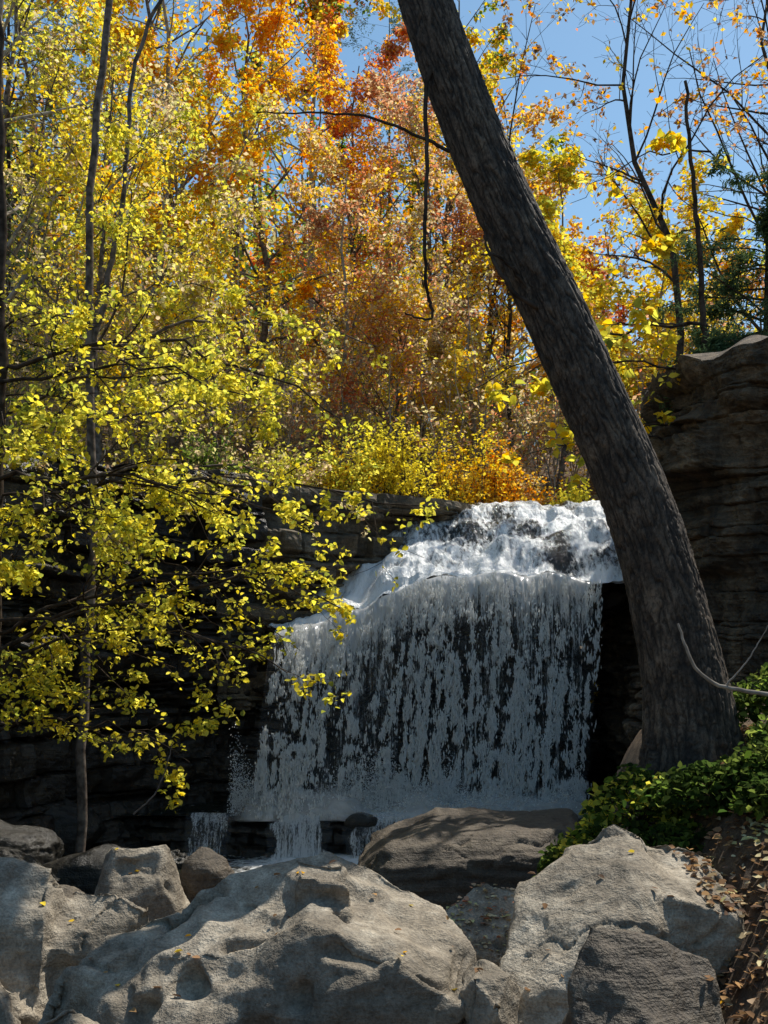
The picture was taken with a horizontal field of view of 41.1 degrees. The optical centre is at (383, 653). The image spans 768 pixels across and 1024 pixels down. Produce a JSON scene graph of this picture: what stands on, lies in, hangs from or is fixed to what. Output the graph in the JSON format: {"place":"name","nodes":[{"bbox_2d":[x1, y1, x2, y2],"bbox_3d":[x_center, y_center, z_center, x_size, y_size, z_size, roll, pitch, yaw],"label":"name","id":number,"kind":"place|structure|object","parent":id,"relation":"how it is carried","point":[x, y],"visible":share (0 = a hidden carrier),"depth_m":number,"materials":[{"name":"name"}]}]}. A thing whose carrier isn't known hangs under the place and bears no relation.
{"place":"outdoors","nodes":[
{"label":"outdoors","id":0,"kind":"place"},
{"bbox_2d":[94,844,189,921],"bbox_3d":[-1.909,1.994,7.992,0.777,0.995,0.673,0,0,-32],"label":"boulder","id":1,"kind":"object","parent":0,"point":[153,884],"visible":0.49,"depth_m":7.85,"materials":[{"name":"stone"}]},
{"bbox_2d":[177,853,359,876],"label":"stream water","id":2,"kind":"structure","parent":0,"point":[237,863],"depth_m":14.57,"materials":[{"name":"white liquid"}]},
{"bbox_2d":[0,846,59,882],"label":"wet boulder","id":3,"kind":"object","parent":2,"relation":"on","point":[11,852],"visible":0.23,"depth_m":11.06,"materials":[{"name":"grey stone"}]},
{"bbox_2d":[42,798,106,856],"bbox_3d":[-4.796,2.503,14.588,1.546,0.970,1.005,0,0,0],"label":"wet boulder","id":4,"kind":"object","parent":2,"relation":"on","point":[65,821],"visible":0.3,"depth_m":14.28,"materials":[{"name":"grey stone"}]},
{"bbox_2d":[42,844,122,894],"bbox_3d":[-3.606,2.783,12.210,1.662,1.003,1.126,0,0,0],"label":"wet boulder","id":5,"kind":"object","parent":2,"relation":"in","point":[82,871],"visible":0.23,"depth_m":11.76,"materials":[{"name":"grey stone"}]},
{"bbox_2d":[171,849,188,868],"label":"wet boulder","id":6,"kind":"object","parent":2,"relation":"in","point":[179,857],"visible":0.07,"depth_m":14.33,"materials":[{"name":"grey stone"}]},
{"bbox_2d":[115,791,603,815],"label":"plunge pool water","id":7,"kind":"structure","parent":0,"point":[216,807],"depth_m":15.54,"materials":[{"name":"black liquid"}]},
{"bbox_2d":[231,805,261,823],"bbox_3d":[-1.986,2.449,15.325,0.617,0.350,0.427,0,0,0],"label":"wet boulder","id":8,"kind":"object","parent":7,"relation":"in","point":[241,817],"visible":0.47,"depth_m":15.18,"materials":[{"name":"grey stone"}]},
{"bbox_2d":[3,0,767,443],"label":"sky","id":9,"kind":"structure","parent":0,"point":[579,46],"materials":[{"name":"blue"}]},
{"bbox_2d":[5,309,767,1023],"bbox_3d":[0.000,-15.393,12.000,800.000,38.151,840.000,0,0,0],"label":"ground","id":10,"kind":"structure","parent":0,"point":[759,1007],"depth_m":6.16,"materials":[{"name":"brown soil"}]},
{"bbox_2d":[0,819,63,863],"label":"wet boulder","id":11,"kind":"object","parent":10,"relation":"on","point":[42,845],"visible":0.43,"depth_m":12.73,"materials":[{"name":"grey stone"}]},
{"bbox_2d":[2,0,74,207],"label":"oak tree","id":12,"kind":"object","parent":10,"relation":"on","point":[31,14],"visible":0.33,"depth_m":28.03,"materials":[{"name":"yellow plant"}]},
{"bbox_2d":[5,187,85,435],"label":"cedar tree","id":13,"kind":"object","parent":10,"relation":"on","point":[22,352],"visible":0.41,"depth_m":20.08,"materials":[{"name":"green plant"}]},
{"bbox_2d":[1,0,124,237],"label":"oak tree","id":14,"kind":"object","parent":10,"relation":"on","point":[55,54],"visible":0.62,"depth_m":24.84,"materials":[{"name":"yellow plant"}]},
{"bbox_2d":[0,857,148,1023],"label":"boulder","id":15,"kind":"object","parent":10,"relation":"on","point":[42,947],"visible":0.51,"depth_m":5.98,"materials":[{"name":"stone"}]},
{"bbox_2d":[2,0,179,353],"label":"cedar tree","id":16,"kind":"object","parent":10,"relation":"on","point":[8,163],"visible":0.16,"depth_m":29.98,"materials":[{"name":"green plant"}]},
{"bbox_2d":[2,0,191,340],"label":"oak tree","id":17,"kind":"object","parent":10,"relation":"on","point":[55,19],"visible":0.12,"depth_m":35.70,"materials":[{"name":"plant"}]},
{"bbox_2d":[0,0,208,447],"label":"sycamore tree","id":18,"kind":"object","parent":10,"relation":"on","point":[38,205],"visible":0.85,"depth_m":18.20,"materials":[{"name":"yellow plant"}]},
{"bbox_2d":[2,0,237,464],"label":"oak tree","id":19,"kind":"object","parent":10,"relation":"on","point":[80,226],"visible":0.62,"depth_m":18.10,"materials":[{"name":"yellow plant"}]},
{"bbox_2d":[2,0,265,353],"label":"maple tree","id":20,"kind":"object","parent":10,"relation":"on","point":[175,29],"visible":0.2,"depth_m":32.09,"materials":[{"name":"plant"}]},
{"bbox_2d":[0,451,268,849],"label":"rock cliff","id":21,"kind":"structure","parent":10,"relation":"on","point":[37,770],"depth_m":15.14,"materials":[{"name":"grey stone"}]},
{"bbox_2d":[133,742,172,814],"bbox_3d":[-2.076,1.127,9.201,0.359,0.657,0.024,0,0,0],"label":"driftwood stick","id":22,"kind":"object","parent":21,"relation":"attached to","point":[135,812],"visible":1,"depth_m":9.20,"materials":[{"name":"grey wood"}]},
{"bbox_2d":[60,25,300,462],"bbox_3d":[-4.050,-7.628,21.008,4.375,9.270,5.695,0,0,0],"label":"oak tree","id":23,"kind":"object","parent":10,"relation":"on","point":[207,200],"visible":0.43,"depth_m":20.75,"materials":[{"name":"yellow plant"}]},
{"bbox_2d":[3,0,389,853],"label":"beech tree","id":24,"kind":"object","parent":10,"relation":"on","point":[233,298],"visible":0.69,"depth_m":13.75,"materials":[{"name":"yellow plant"}]},
{"bbox_2d":[180,846,234,902],"bbox_3d":[-1.482,1.995,8.523,0.500,0.771,0.494,0,0,0],"label":"boulder","id":25,"kind":"object","parent":10,"relation":"on","point":[203,868],"visible":0.34,"depth_m":8.33,"materials":[{"name":"grey stone"}]},
{"bbox_2d":[46,0,383,448],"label":"maple tree","id":26,"kind":"object","parent":10,"relation":"on","point":[252,152],"visible":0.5,"depth_m":24.33,"materials":[{"name":"orange plant"}]},
{"bbox_2d":[101,159,329,466],"bbox_3d":[-3.679,-5.649,19.004,3.834,6.532,4.785,0,0,34],"label":"oak tree","id":27,"kind":"object","parent":10,"relation":"on","point":[262,211],"visible":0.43,"depth_m":18.79,"materials":[{"name":"yellow plant"}]},
{"bbox_2d":[0,17,447,812],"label":"beech tree","id":28,"kind":"object","parent":10,"relation":"on","point":[24,575],"visible":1,"depth_m":10.64,"materials":[{"name":"yellow plant"}]},
{"bbox_2d":[174,424,301,480],"bbox_3d":[-2.668,-3.312,17.508,1.914,1.342,2.022,0,0,44],"label":"shrub","id":29,"kind":"object","parent":10,"relation":"on","point":[197,459],"visible":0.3,"depth_m":17.43,"materials":[{"name":"green plant"}]},
{"bbox_2d":[38,851,476,1023],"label":"boulder","id":30,"kind":"object","parent":10,"relation":"on","point":[333,948],"visible":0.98,"depth_m":5.16,"materials":[{"name":"stone"}]},
{"bbox_2d":[101,0,414,445],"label":"maple tree","id":31,"kind":"object","parent":10,"relation":"on","point":[272,19],"visible":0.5,"depth_m":26.19,"materials":[{"name":"orange plant"}]},
{"bbox_2d":[227,434,331,487],"bbox_3d":[-1.726,-3.159,18.005,1.960,1.267,1.567,0,0,-36],"label":"shrub","id":32,"kind":"object","parent":10,"relation":"on","point":[276,466],"visible":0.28,"depth_m":17.77,"materials":[{"name":"yellow plant"}]},
{"bbox_2d":[182,0,423,399],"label":"maple tree","id":33,"kind":"object","parent":10,"relation":"on","point":[326,10],"visible":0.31,"depth_m":36.07,"materials":[{"name":"orange plant"}]},
{"bbox_2d":[277,435,392,493],"bbox_3d":[-0.945,-3.277,19.078,2.277,1.392,1.691,0,0,18],"label":"shrub","id":34,"kind":"object","parent":10,"relation":"on","point":[337,483],"visible":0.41,"depth_m":18.69,"materials":[{"name":"yellow plant"}]},
{"bbox_2d":[245,19,445,446],"bbox_3d":[-0.608,-11.639,28.900,5.198,11.962,5.432,0,0,18],"label":"maple tree","id":35,"kind":"object","parent":10,"relation":"on","point":[391,51],"visible":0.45,"depth_m":28.40,"materials":[{"name":"orange plant"}]},
{"bbox_2d":[123,794,593,856],"bbox_3d":[-0.254,3.109,16.510,10.592,1.382,3.484,0,0,0],"label":"pool rock shelf","id":36,"kind":"object","parent":10,"relation":"on","point":[237,838],"visible":0.07,"depth_m":15.15,"materials":[{"name":"grey stone"}]},
{"bbox_2d":[344,812,377,830],"bbox_3d":[-0.337,2.459,14.929,0.508,0.298,0.411,0,0,0],"label":"wet boulder","id":37,"kind":"object","parent":36,"relation":"on","point":[361,820],"visible":0.98,"depth_m":14.80,"materials":[{"name":"grey stone"}]},
{"bbox_2d":[267,119,488,482],"bbox_3d":[-0.195,-7.987,23.560,4.954,8.660,4.639,0,0,0],"label":"oak tree","id":38,"kind":"object","parent":10,"relation":"on","point":[311,143],"visible":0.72,"depth_m":23.21,"materials":[{"name":"orange plant"}]},
{"bbox_2d":[1,36,761,455],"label":"distant trees","id":39,"kind":"object","parent":10,"relation":"on","point":[243,258],"visible":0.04,"depth_m":45.90,"materials":[{"name":"orange plant"}]},
{"bbox_2d":[307,192,458,494],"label":"oak tree","id":40,"kind":"object","parent":10,"relation":"on","point":[399,365],"visible":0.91,"depth_m":21.69,"materials":[{"name":"orange plant"}]},
{"bbox_2d":[4,190,764,504],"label":"undergrowth","id":41,"kind":"object","parent":10,"relation":"on","point":[428,421],"visible":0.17,"depth_m":23.36,"materials":[{"name":"yellow plant"}]},
{"bbox_2d":[5,359,767,1022],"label":"fallen leaves","id":42,"kind":"object","parent":10,"relation":"on","point":[729,907],"depth_m":5.82,"materials":[{"name":"plant"}]},
{"bbox_2d":[59,885,84,897],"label":"boulder","id":43,"kind":"object","parent":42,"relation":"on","point":[68,891],"visible":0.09,"depth_m":8.13,"materials":[{"name":"grey stone"}]},
{"bbox_2d":[332,412,449,498],"bbox_3d":[0.121,-3.655,19.469,2.286,1.846,1.818,0,0,0],"label":"goldenrod shrub","id":44,"kind":"object","parent":10,"relation":"on","point":[388,470],"visible":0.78,"depth_m":19.23,"materials":[{"name":"yellow plant"}]},
{"bbox_2d":[287,0,515,419],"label":"maple tree","id":45,"kind":"object","parent":10,"relation":"on","point":[376,48],"visible":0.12,"depth_m":37.51,"materials":[{"name":"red plant"}]},
{"bbox_2d":[213,473,590,709],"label":"rock cliff","id":46,"kind":"structure","parent":10,"relation":"on","point":[294,545],"depth_m":16.80,"materials":[{"name":"grey stone"}]},
{"bbox_2d":[205,575,628,802],"bbox_3d":[0.589,0.352,18.289,7.881,6.095,4.902,0,0,0],"label":"waterfall rock ledge","id":47,"kind":"object","parent":10,"relation":"on","point":[253,721],"visible":0.26,"depth_m":16.57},
{"bbox_2d":[323,66,551,468],"bbox_3d":[1.181,-10.011,26.816,5.028,10.665,6.103,0,0,44],"label":"maple tree","id":48,"kind":"object","parent":10,"relation":"on","point":[451,189],"visible":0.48,"depth_m":26.32,"materials":[{"name":"orange plant"}]},
{"bbox_2d":[335,0,570,442],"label":"oak tree","id":49,"kind":"object","parent":10,"relation":"on","point":[489,58],"visible":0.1,"depth_m":32.57,"materials":[{"name":"orange plant"}]},
{"bbox_2d":[357,807,578,910],"bbox_3d":[0.837,2.540,10.797,2.968,1.581,2.047,0,0,0],"label":"boulder","id":50,"kind":"object","parent":10,"relation":"on","point":[444,858],"visible":0.34,"depth_m":10.11,"materials":[{"name":"grey stone"}]},
{"bbox_2d":[408,411,530,504],"bbox_3d":[1.449,-3.687,20.762,2.195,2.454,2.956,0,0,-42],"label":"goldenrod shrub","id":51,"kind":"object","parent":10,"relation":"on","point":[454,491],"visible":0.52,"depth_m":20.40,"materials":[{"name":"yellow plant"}]},
{"bbox_2d":[446,884,513,966],"bbox_3d":[0.608,1.947,6.491,0.618,0.926,1.003,0,0,0],"label":"boulder","id":52,"kind":"object","parent":10,"relation":"on","point":[481,900],"visible":0.2,"depth_m":6.37,"materials":[{"name":"stone"}]},
{"bbox_2d":[408,222,564,493],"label":"oak tree","id":53,"kind":"object","parent":10,"relation":"on","point":[430,345],"visible":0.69,"depth_m":23.97,"materials":[{"name":"orange plant"}]},
{"bbox_2d":[460,959,520,1023],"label":"boulder","id":54,"kind":"object","parent":10,"relation":"on","point":[490,992],"visible":0.93,"depth_m":4.87,"materials":[{"name":"stone"}]},
{"bbox_2d":[391,0,595,470],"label":"sweetgum tree","id":55,"kind":"object","parent":10,"relation":"on","point":[509,57],"visible":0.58,"depth_m":25.64,"materials":[{"name":"yellow plant"}]},
{"bbox_2d":[406,90,594,466],"bbox_3d":[3.554,-10.406,28.420,5.179,10.570,5.376,0,0,35],"label":"oak tree","id":56,"kind":"object","parent":10,"relation":"on","point":[535,118],"visible":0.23,"depth_m":28.36,"materials":[{"name":"yellow plant"}]},
{"bbox_2d":[256,0,745,806],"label":"leaning tree","id":57,"kind":"object","parent":10,"relation":"on","point":[688,714],"visible":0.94,"depth_m":7.40,"materials":[{"name":"brown plant"}]},
{"bbox_2d":[450,428,553,504],"bbox_3d":[2.294,-3.619,21.253,1.926,2.160,2.129,0,0,36],"label":"shrub","id":58,"kind":"object","parent":10,"relation":"on","point":[503,493],"visible":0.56,"depth_m":21.04,"materials":[{"name":"orange plant"}]},
{"bbox_2d":[425,152,597,447],"bbox_3d":[4.302,-11.113,33.633,6.404,9.928,4.863,0,0,0],"label":"maple tree","id":59,"kind":"object","parent":10,"relation":"on","point":[532,365],"visible":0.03,"depth_m":33.96,"materials":[{"name":"orange plant"}]},
{"bbox_2d":[471,452,574,505],"bbox_3d":[2.950,-3.485,21.711,2.390,1.763,1.579,0,0,0],"label":"shrub","id":60,"kind":"object","parent":10,"relation":"on","point":[523,478],"visible":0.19,"depth_m":21.61,"materials":[{"name":"orange plant"}]},
{"bbox_2d":[545,477,594,504],"bbox_3d":[3.705,-2.982,20.860,1.452,1.214,0.952,0,0,-23],"label":"goldenrod shrub","id":61,"kind":"object","parent":10,"relation":"on","point":[572,497],"visible":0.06,"depth_m":20.79,"materials":[{"name":"yellow plant"}]},
{"bbox_2d":[516,144,650,494],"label":"tulip tree","id":62,"kind":"object","parent":10,"relation":"on","point":[547,206],"visible":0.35,"depth_m":25.57,"materials":[{"name":"yellow plant"}]},
{"bbox_2d":[588,682,600,735],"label":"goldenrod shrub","id":63,"kind":"object","parent":10,"relation":"on","point":[591,701],"visible":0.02,"depth_m":20.17,"materials":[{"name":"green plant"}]},
{"bbox_2d":[499,824,744,1023],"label":"boulder","id":64,"kind":"object","parent":10,"relation":"on","point":[574,891],"visible":0.64,"depth_m":5.40,"materials":[{"name":"stone"}]},
{"bbox_2d":[480,0,767,361],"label":"sweetgum tree","id":65,"kind":"object","parent":10,"relation":"on","point":[648,198],"visible":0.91,"depth_m":18.44,"materials":[{"name":"yellow plant"}]},
{"bbox_2d":[570,160,684,399],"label":"oak tree","id":66,"kind":"object","parent":10,"relation":"on","point":[592,266],"visible":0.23,"depth_m":28.50,"materials":[{"name":"yellow plant"}]},
{"bbox_2d":[562,925,724,1023],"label":"boulder","id":67,"kind":"object","parent":10,"relation":"on","point":[624,977],"visible":1,"depth_m":4.33,"materials":[{"name":"grey stone"}]},
{"bbox_2d":[533,662,767,876],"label":"ivy","id":68,"kind":"object","parent":10,"relation":"on","point":[661,795],"visible":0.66,"depth_m":6.67,"materials":[{"name":"green plant"}]},
{"bbox_2d":[586,152,743,400],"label":"tulip tree","id":69,"kind":"object","parent":10,"relation":"on","point":[641,207],"visible":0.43,"depth_m":25.84,"materials":[{"name":"yellow plant"}]},
{"bbox_2d":[576,0,767,330],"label":"sweetgum tree","id":70,"kind":"object","parent":10,"relation":"on","point":[736,93],"visible":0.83,"depth_m":19.76,"materials":[{"name":"yellow plant"}]},
{"bbox_2d":[592,335,767,793],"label":"rock cliff","id":71,"kind":"structure","parent":10,"relation":"on","point":[711,449],"depth_m":12.65,"materials":[{"name":"grey stone"}]},
{"bbox_2d":[460,80,710,490],"bbox_3d":[2.703,-4.787,13.122,3.486,5.636,1.225,0,0,-17],"label":"tulip sapling","id":72,"kind":"object","parent":71,"relation":"on","point":[671,142],"visible":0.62,"depth_m":13.25,"materials":[{"name":"yellow plant"}]},
{"bbox_2d":[634,0,767,213],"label":"tree","id":73,"kind":"object","parent":10,"relation":"on","point":[750,141],"visible":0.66,"depth_m":27.17,"materials":[{"name":"brown plant"}]},
{"bbox_2d":[645,141,767,346],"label":"cedar tree","id":74,"kind":"object","parent":10,"relation":"on","point":[733,286],"visible":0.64,"depth_m":14.96,"materials":[{"name":"green plant"}]},
{"bbox_2d":[651,322,763,415],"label":"cedar tree","id":75,"kind":"object","parent":10,"relation":"on","point":[716,343],"visible":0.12,"depth_m":13.72,"materials":[{"name":"green plant"}]},
{"bbox_2d":[651,200,764,356],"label":"oak tree","id":76,"kind":"object","parent":10,"relation":"on","point":[732,226],"visible":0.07,"depth_m":29.23,"materials":[{"name":"yellow plant"}]},
{"bbox_2d":[734,166,766,316],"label":"oak tree","id":77,"kind":"object","parent":10,"relation":"on","point":[759,293],"visible":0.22,"depth_m":28.72,"materials":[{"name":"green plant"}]},
{"bbox_2d":[735,213,765,331],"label":"tulip tree","id":78,"kind":"object","parent":10,"relation":"on","point":[749,232],"visible":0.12,"depth_m":23.30,"materials":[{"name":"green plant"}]},
{"bbox_2d":[188,500,623,860],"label":"waterfall","id":79,"kind":"structure","parent":0,"point":[531,550],"depth_m":15.62,"materials":[{"name":"white liquid"}]}
]}

